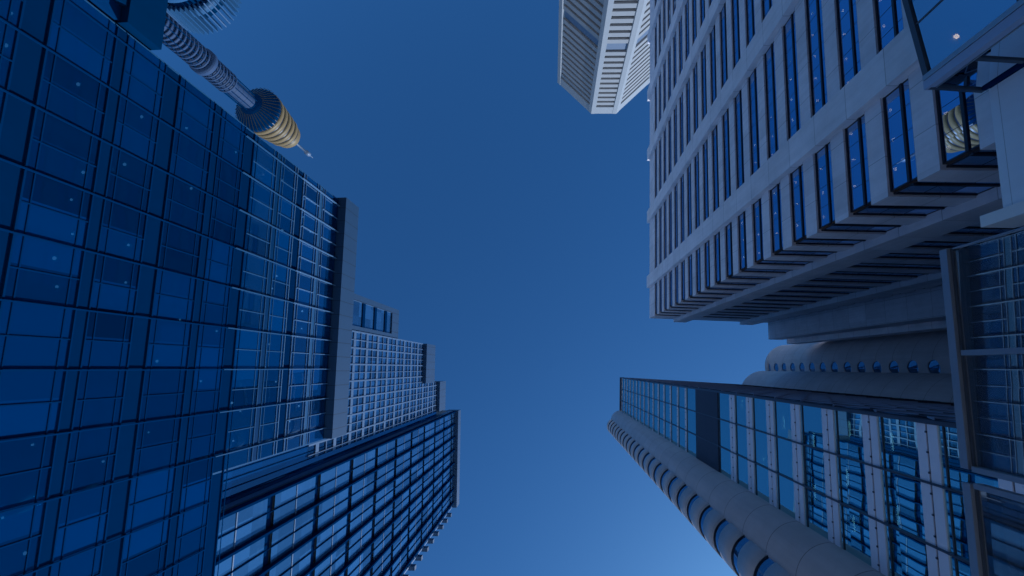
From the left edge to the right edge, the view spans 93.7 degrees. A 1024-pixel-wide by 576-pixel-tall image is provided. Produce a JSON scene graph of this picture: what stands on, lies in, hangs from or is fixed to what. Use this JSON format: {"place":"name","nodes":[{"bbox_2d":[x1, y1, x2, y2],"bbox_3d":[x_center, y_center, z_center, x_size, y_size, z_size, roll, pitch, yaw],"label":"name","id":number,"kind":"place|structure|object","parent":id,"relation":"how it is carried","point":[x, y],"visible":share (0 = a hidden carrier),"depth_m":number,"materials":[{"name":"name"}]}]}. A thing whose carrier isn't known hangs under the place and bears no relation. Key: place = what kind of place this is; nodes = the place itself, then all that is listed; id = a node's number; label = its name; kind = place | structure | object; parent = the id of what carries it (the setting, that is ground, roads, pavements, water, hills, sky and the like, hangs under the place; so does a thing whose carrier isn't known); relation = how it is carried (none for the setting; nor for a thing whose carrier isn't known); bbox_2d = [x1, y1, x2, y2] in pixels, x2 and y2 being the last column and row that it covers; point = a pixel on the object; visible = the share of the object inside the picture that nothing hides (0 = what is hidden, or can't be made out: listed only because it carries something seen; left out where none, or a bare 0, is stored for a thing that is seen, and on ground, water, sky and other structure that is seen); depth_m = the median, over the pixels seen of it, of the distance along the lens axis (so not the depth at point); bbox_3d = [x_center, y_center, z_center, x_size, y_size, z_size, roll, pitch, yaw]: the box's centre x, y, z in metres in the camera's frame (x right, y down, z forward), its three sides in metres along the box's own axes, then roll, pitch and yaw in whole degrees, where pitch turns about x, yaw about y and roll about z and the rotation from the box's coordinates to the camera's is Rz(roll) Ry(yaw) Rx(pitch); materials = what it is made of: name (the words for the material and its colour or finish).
{"place":"outdoors","nodes":[
{"label":"outdoors","id":0,"kind":"place"},
{"bbox_2d":[87,0,167,49],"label":"dark office block","id":1,"kind":"structure","parent":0,"point":[142,22],"depth_m":27.08,"materials":[{"name":"blue glass"}]},
{"bbox_2d":[0,0,358,575],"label":"glass office building","id":2,"kind":"structure","parent":0,"point":[178,251],"depth_m":27.07,"materials":[{"name":"blue glass"}]},
{"bbox_2d":[166,0,241,34],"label":"round banded tower","id":3,"kind":"structure","parent":0,"point":[189,15],"depth_m":102.54,"materials":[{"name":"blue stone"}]},
{"bbox_2d":[162,12,312,157],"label":"observation tower","id":4,"kind":"structure","parent":0,"point":[263,114],"depth_m":249.72,"materials":[{"name":"concrete"}]},
{"bbox_2d":[150,0,789,575],"label":"sky","id":5,"kind":"structure","parent":0,"point":[503,219],"materials":[{"name":"blue"}]},
{"bbox_2d":[647,0,1023,343],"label":"concrete office tower","id":6,"kind":"structure","parent":0,"point":[827,170],"depth_m":44.14,"materials":[{"name":"grey concrete"}]},
{"bbox_2d":[696,248,700,292],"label":"window","id":7,"kind":"structure","parent":6,"relation":"in","point":[698,267],"depth_m":71.35,"materials":[{"name":"blue glass"}]},
{"bbox_2d":[703,140,708,220],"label":"window","id":8,"kind":"structure","parent":6,"relation":"in","point":[705,146],"depth_m":69.13,"materials":[{"name":"blue glass"}]},
{"bbox_2d":[705,240,709,287],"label":"window","id":9,"kind":"structure","parent":6,"relation":"in","point":[707,246],"depth_m":67.24,"materials":[{"name":"blue glass"}]},
{"bbox_2d":[710,25,716,103],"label":"window","id":10,"kind":"structure","parent":6,"relation":"in","point":[712,35],"depth_m":67.53,"materials":[{"name":"blue glass"}]},
{"bbox_2d":[712,125,718,210],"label":"window","id":11,"kind":"structure","parent":6,"relation":"in","point":[715,132],"depth_m":64.98,"materials":[{"name":"blue glass"}]},
{"bbox_2d":[714,232,720,282],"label":"window","id":12,"kind":"structure","parent":6,"relation":"in","point":[717,237],"depth_m":63.04,"materials":[{"name":"blue glass"}]},
{"bbox_2d":[720,2,727,86],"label":"window","id":13,"kind":"structure","parent":6,"relation":"in","point":[723,13],"depth_m":63.36,"materials":[{"name":"blue glass"}]},
{"bbox_2d":[723,108,730,200],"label":"window","id":14,"kind":"structure","parent":6,"relation":"in","point":[726,143],"depth_m":60.88,"materials":[{"name":"blue glass"}]},
{"bbox_2d":[707,287,747,289],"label":"window","id":15,"kind":"structure","parent":6,"relation":"in","point":[713,288],"depth_m":66.74,"materials":[{"name":"black glass"}]},
{"bbox_2d":[726,222,732,276],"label":"window","id":16,"kind":"structure","parent":6,"relation":"in","point":[729,254],"depth_m":58.97,"materials":[{"name":"blue glass"}]},
{"bbox_2d":[732,0,739,67],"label":"window","id":17,"kind":"structure","parent":6,"relation":"in","point":[735,3],"depth_m":59.15,"materials":[{"name":"blue glass"}]},
{"bbox_2d":[717,282,760,284],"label":"window","id":18,"kind":"structure","parent":6,"relation":"in","point":[726,283],"depth_m":62.63,"materials":[{"name":"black glass"}]},
{"bbox_2d":[735,89,743,188],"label":"window","id":19,"kind":"structure","parent":6,"relation":"in","point":[738,99],"depth_m":56.78,"materials":[{"name":"blue glass"}]},
{"bbox_2d":[738,211,746,269],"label":"window","id":20,"kind":"structure","parent":6,"relation":"in","point":[741,218],"depth_m":54.80,"materials":[{"name":"blue glass"}]},
{"bbox_2d":[746,0,754,45],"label":"window","id":21,"kind":"structure","parent":6,"relation":"in","point":[750,19],"depth_m":54.80,"materials":[{"name":"blue glass"}]},
{"bbox_2d":[728,276,774,279],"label":"window","id":22,"kind":"structure","parent":6,"relation":"in","point":[732,277],"depth_m":58.52,"materials":[{"name":"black glass"}]},
{"bbox_2d":[748,68,759,174],"bbox_3d":[26.551,-17.997,52.380,0.150,2.500,12.400,2,-99,5],"label":"window","id":23,"kind":"structure","parent":6,"relation":"in","point":[753,98],"depth_m":52.68,"materials":[{"name":"blue glass"}]},
{"bbox_2d":[753,198,763,261],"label":"window","id":24,"kind":"structure","parent":6,"relation":"in","point":[757,206],"depth_m":50.72,"materials":[{"name":"blue glass"}]},
{"bbox_2d":[762,0,771,19],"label":"window","id":25,"kind":"structure","parent":6,"relation":"in","point":[766,4],"depth_m":50.60,"materials":[{"name":"blue glass"}]},
{"bbox_2d":[741,268,792,272],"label":"window","id":26,"kind":"structure","parent":6,"relation":"in","point":[746,270],"depth_m":54.34,"materials":[{"name":"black glass"}]},
{"bbox_2d":[764,41,778,157],"bbox_3d":[26.210,-18.680,48.280,0.150,2.500,12.400,2,-99,5],"label":"window","id":27,"kind":"structure","parent":6,"relation":"in","point":[770,80],"depth_m":48.55,"materials":[{"name":"blue glass"}]},
{"bbox_2d":[770,183,782,252],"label":"window","id":28,"kind":"structure","parent":6,"relation":"in","point":[775,193],"depth_m":46.58,"materials":[{"name":"blue glass"}]},
{"bbox_2d":[655,0,900,319],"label":"upper windows","id":29,"kind":"structure","parent":6,"relation":"in","point":[703,54],"depth_m":84.39,"materials":[{"name":"blue glass"}]},
{"bbox_2d":[757,259,812,264],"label":"window","id":30,"kind":"structure","parent":6,"relation":"in","point":[773,262],"depth_m":50.15,"materials":[{"name":"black glass"}]},
{"bbox_2d":[783,10,800,138],"bbox_3d":[25.868,-19.363,44.181,0.150,2.500,12.400,2,-99,5],"label":"window","id":31,"kind":"structure","parent":6,"relation":"in","point":[789,31],"depth_m":44.42,"materials":[{"name":"blue glass"}]},
{"bbox_2d":[790,164,805,241],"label":"window","id":32,"kind":"structure","parent":6,"relation":"in","point":[796,177],"depth_m":42.45,"materials":[{"name":"blue glass"}]},
{"bbox_2d":[774,250,836,255],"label":"window","id":33,"kind":"structure","parent":6,"relation":"in","point":[784,252],"depth_m":46.02,"materials":[{"name":"blue glass"}]},
{"bbox_2d":[777,290,852,293],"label":"window","id":34,"kind":"structure","parent":6,"relation":"in","point":[805,291],"depth_m":65.76,"materials":[{"name":"black glass"}]},
{"bbox_2d":[806,0,827,115],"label":"window","id":35,"kind":"structure","parent":6,"relation":"in","point":[813,8],"depth_m":40.19,"materials":[{"name":"blue glass"}]},
{"bbox_2d":[815,142,834,228],"bbox_3d":[24.957,-8.176,38.151,0.150,2.500,6.480,2,-99,5],"label":"window","id":36,"kind":"structure","parent":6,"relation":"in","point":[823,166],"depth_m":38.29,"materials":[{"name":"blue glass"}]},
{"bbox_2d":[796,238,865,245],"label":"window","id":37,"kind":"structure","parent":6,"relation":"in","point":[808,241],"depth_m":41.87,"materials":[{"name":"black glass"}]},
{"bbox_2d":[792,284,872,288],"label":"window","id":38,"kind":"structure","parent":6,"relation":"in","point":[798,285],"depth_m":61.62,"materials":[{"name":"black glass"}]},
{"bbox_2d":[836,0,860,87],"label":"window","id":39,"kind":"structure","parent":6,"relation":"in","point":[850,65],"depth_m":35.84,"materials":[{"name":"blue glass"}]},
{"bbox_2d":[809,278,896,282],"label":"window","id":40,"kind":"structure","parent":6,"relation":"in","point":[816,279],"depth_m":57.45,"materials":[{"name":"black glass"}]},
{"bbox_2d":[845,114,870,212],"bbox_3d":[24.615,-8.859,34.051,0.150,2.500,6.480,2,-99,5],"label":"window","id":41,"kind":"structure","parent":6,"relation":"in","point":[855,134],"depth_m":34.17,"materials":[{"name":"blue glass"}]},
{"bbox_2d":[821,223,901,232],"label":"window","id":42,"kind":"structure","parent":6,"relation":"in","point":[834,227],"depth_m":37.73,"materials":[{"name":"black glass"}]},
{"bbox_2d":[830,271,927,276],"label":"window","id":43,"kind":"structure","parent":6,"relation":"in","point":[837,272],"depth_m":53.29,"materials":[{"name":"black glass"}]},
{"bbox_2d":[874,0,902,51],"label":"window","id":44,"kind":"structure","parent":6,"relation":"in","point":[889,20],"depth_m":31.54,"materials":[{"name":"blue glass"}]},
{"bbox_2d":[850,263,940,268],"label":"window","id":45,"kind":"structure","parent":6,"relation":"in","point":[881,265],"depth_m":49.24,"materials":[{"name":"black glass"}]},
{"bbox_2d":[853,205,945,215],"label":"window","id":46,"kind":"structure","parent":6,"relation":"in","point":[881,210],"depth_m":33.58,"materials":[{"name":"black glass"}]},
{"bbox_2d":[883,79,916,191],"bbox_3d":[24.274,-9.543,29.952,0.150,2.500,6.480,2,-99,5],"label":"window","id":47,"kind":"structure","parent":6,"relation":"in","point":[902,169],"depth_m":30.03,"materials":[{"name":"blue glass"}]},
{"bbox_2d":[877,253,939,258],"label":"window","id":48,"kind":"structure","parent":6,"relation":"in","point":[891,255],"depth_m":45.27,"materials":[{"name":"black glass"}]},
{"bbox_2d":[893,181,999,195],"bbox_3d":[26.668,-6.139,29.185,4.880,2.500,0.150,2,-99,5],"label":"window","id":49,"kind":"structure","parent":6,"relation":"in","point":[916,188],"depth_m":29.45,"materials":[{"name":"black glass"}]},
{"bbox_2d":[909,241,984,247],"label":"window","id":50,"kind":"structure","parent":6,"relation":"in","point":[933,244],"depth_m":41.09,"materials":[{"name":"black glass"}]},
{"bbox_2d":[935,90,978,164],"bbox_3d":[23.932,-10.226,25.852,0.150,2.500,6.480,2,-99,5],"label":"window","id":51,"kind":"structure","parent":6,"relation":"in","point":[957,122],"depth_m":25.82,"materials":[{"name":"blue glass"}]},
{"bbox_2d":[902,0,1023,92],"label":"bay window","id":52,"kind":"structure","parent":6,"relation":"in","point":[973,46],"depth_m":21.94,"materials":[{"name":"blue glass"}]},
{"bbox_2d":[946,149,997,167],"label":"window","id":53,"kind":"structure","parent":6,"relation":"in","point":[979,158],"depth_m":25.70,"materials":[{"name":"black glass"}]},
{"bbox_2d":[947,226,1023,234],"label":"window","id":54,"kind":"structure","parent":6,"relation":"in","point":[974,230],"depth_m":37.04,"materials":[{"name":"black glass"}]},
{"label":"ground","id":55,"kind":"structure","parent":0,"visible":0},
{"bbox_2d":[215,403,460,575],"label":"dark grid tower","id":56,"kind":"structure","parent":55,"relation":"on","point":[382,503],"depth_m":55.51,"materials":[{"name":"blue glass"}]},
{"bbox_2d":[307,294,445,458],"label":"stepped office tower","id":57,"kind":"structure","parent":55,"relation":"on","point":[392,374],"depth_m":70.16,"materials":[{"name":"blue glass"}]},
{"bbox_2d":[352,300,361,326],"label":"wing window","id":58,"kind":"structure","parent":57,"relation":"in","point":[357,308],"depth_m":61.53,"materials":[{"name":"blue glass"}]},
{"bbox_2d":[365,305,373,329],"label":"wing window","id":59,"kind":"structure","parent":57,"relation":"in","point":[369,313],"depth_m":65.57,"materials":[{"name":"blue glass"}]},
{"bbox_2d":[376,308,383,331],"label":"wing window","id":60,"kind":"structure","parent":57,"relation":"in","point":[380,313],"depth_m":69.76,"materials":[{"name":"blue glass"}]},
{"bbox_2d":[386,312,390,332],"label":"wing window","id":61,"kind":"structure","parent":57,"relation":"in","point":[388,330],"depth_m":73.27,"materials":[{"name":"blue glass"}]},
{"bbox_2d":[557,0,649,113],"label":"white octagonal tower","id":62,"kind":"structure","parent":55,"relation":"on","point":[603,57],"depth_m":203.99,"materials":[{"name":"white concrete"}]},
{"bbox_2d":[607,330,1023,575],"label":"curved glass tower","id":63,"kind":"structure","parent":55,"relation":"on","point":[836,458],"depth_m":35.04,"materials":[{"name":"glass"}]},
{"bbox_2d":[661,470,668,489],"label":"curved window","id":64,"kind":"structure","parent":63,"relation":"in","point":[667,471],"depth_m":58.76,"materials":[{"name":"blue glass"}]},
{"bbox_2d":[669,477,677,498],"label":"curved window","id":65,"kind":"structure","parent":63,"relation":"in","point":[675,478],"depth_m":54.83,"materials":[{"name":"blue glass"}]},
{"bbox_2d":[677,485,687,507],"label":"curved window","id":66,"kind":"structure","parent":63,"relation":"in","point":[685,486],"depth_m":50.88,"materials":[{"name":"blue glass"}]},
{"bbox_2d":[688,495,698,520],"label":"curved window","id":67,"kind":"structure","parent":63,"relation":"in","point":[694,498],"depth_m":47.03,"materials":[{"name":"blue glass"}]},
{"bbox_2d":[700,506,712,536],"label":"curved window","id":68,"kind":"structure","parent":63,"relation":"in","point":[709,508],"depth_m":43.04,"materials":[{"name":"blue glass"}]},
{"bbox_2d":[715,520,728,554],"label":"curved window","id":69,"kind":"structure","parent":63,"relation":"in","point":[724,523],"depth_m":39.15,"materials":[{"name":"blue glass"}]},
{"bbox_2d":[733,537,748,575],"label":"curved window","id":70,"kind":"structure","parent":63,"relation":"in","point":[744,540],"depth_m":35.22,"materials":[{"name":"blue glass"}]},
{"bbox_2d":[755,557,773,575],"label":"curved window","id":71,"kind":"structure","parent":63,"relation":"in","point":[765,564],"depth_m":31.37,"materials":[{"name":"blue glass"}]},
{"bbox_2d":[782,363,785,370],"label":"round window","id":72,"kind":"structure","parent":63,"relation":"in","point":[783,365],"depth_m":109.48,"materials":[{"name":"blue glass"}]},
{"bbox_2d":[790,363,794,370],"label":"round window","id":73,"kind":"structure","parent":63,"relation":"in","point":[792,367],"depth_m":105.60,"materials":[{"name":"blue glass"}]},
{"bbox_2d":[799,363,804,371],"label":"round window","id":74,"kind":"structure","parent":63,"relation":"in","point":[801,367],"depth_m":101.73,"materials":[{"name":"blue glass"}]},
{"bbox_2d":[809,362,814,371],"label":"round window","id":75,"kind":"structure","parent":63,"relation":"in","point":[811,366],"depth_m":97.83,"materials":[{"name":"blue glass"}]},
{"bbox_2d":[819,362,825,371],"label":"round window","id":76,"kind":"structure","parent":63,"relation":"in","point":[822,366],"depth_m":93.87,"materials":[{"name":"blue glass"}]},
{"bbox_2d":[831,362,837,371],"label":"round window","id":77,"kind":"structure","parent":63,"relation":"in","point":[834,368],"depth_m":89.93,"materials":[{"name":"blue glass"}]},
{"bbox_2d":[843,362,850,371],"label":"round window","id":78,"kind":"structure","parent":63,"relation":"in","point":[847,368],"depth_m":86.00,"materials":[{"name":"blue glass"}]},
{"bbox_2d":[857,361,864,371],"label":"round window","id":79,"kind":"structure","parent":63,"relation":"in","point":[860,366],"depth_m":82.20,"materials":[{"name":"blue glass"}]},
{"bbox_2d":[872,361,880,372],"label":"round window","id":80,"kind":"structure","parent":63,"relation":"in","point":[876,367],"depth_m":78.26,"materials":[{"name":"blue glass"}]},
{"bbox_2d":[889,361,898,372],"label":"round window","id":81,"kind":"structure","parent":63,"relation":"in","point":[893,366],"depth_m":74.33,"materials":[{"name":"blue glass"}]},
{"bbox_2d":[907,360,917,372],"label":"round window","id":82,"kind":"structure","parent":63,"relation":"in","point":[912,367],"depth_m":70.45,"materials":[{"name":"blue glass"}]},
{"bbox_2d":[927,360,939,372],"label":"round window","id":83,"kind":"structure","parent":63,"relation":"in","point":[933,366],"depth_m":66.55,"materials":[{"name":"blue glass"}]},
{"bbox_3d":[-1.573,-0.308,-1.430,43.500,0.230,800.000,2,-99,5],"label":"footpath","id":84,"kind":"structure","parent":0,"visible":0},
{"bbox_2d":[939,227,1023,575],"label":"glass wind screen","id":85,"kind":"object","parent":84,"relation":"on","point":[983,288],"visible":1,"depth_m":8.79,"materials":[{"name":"blue glass"}]}
]}

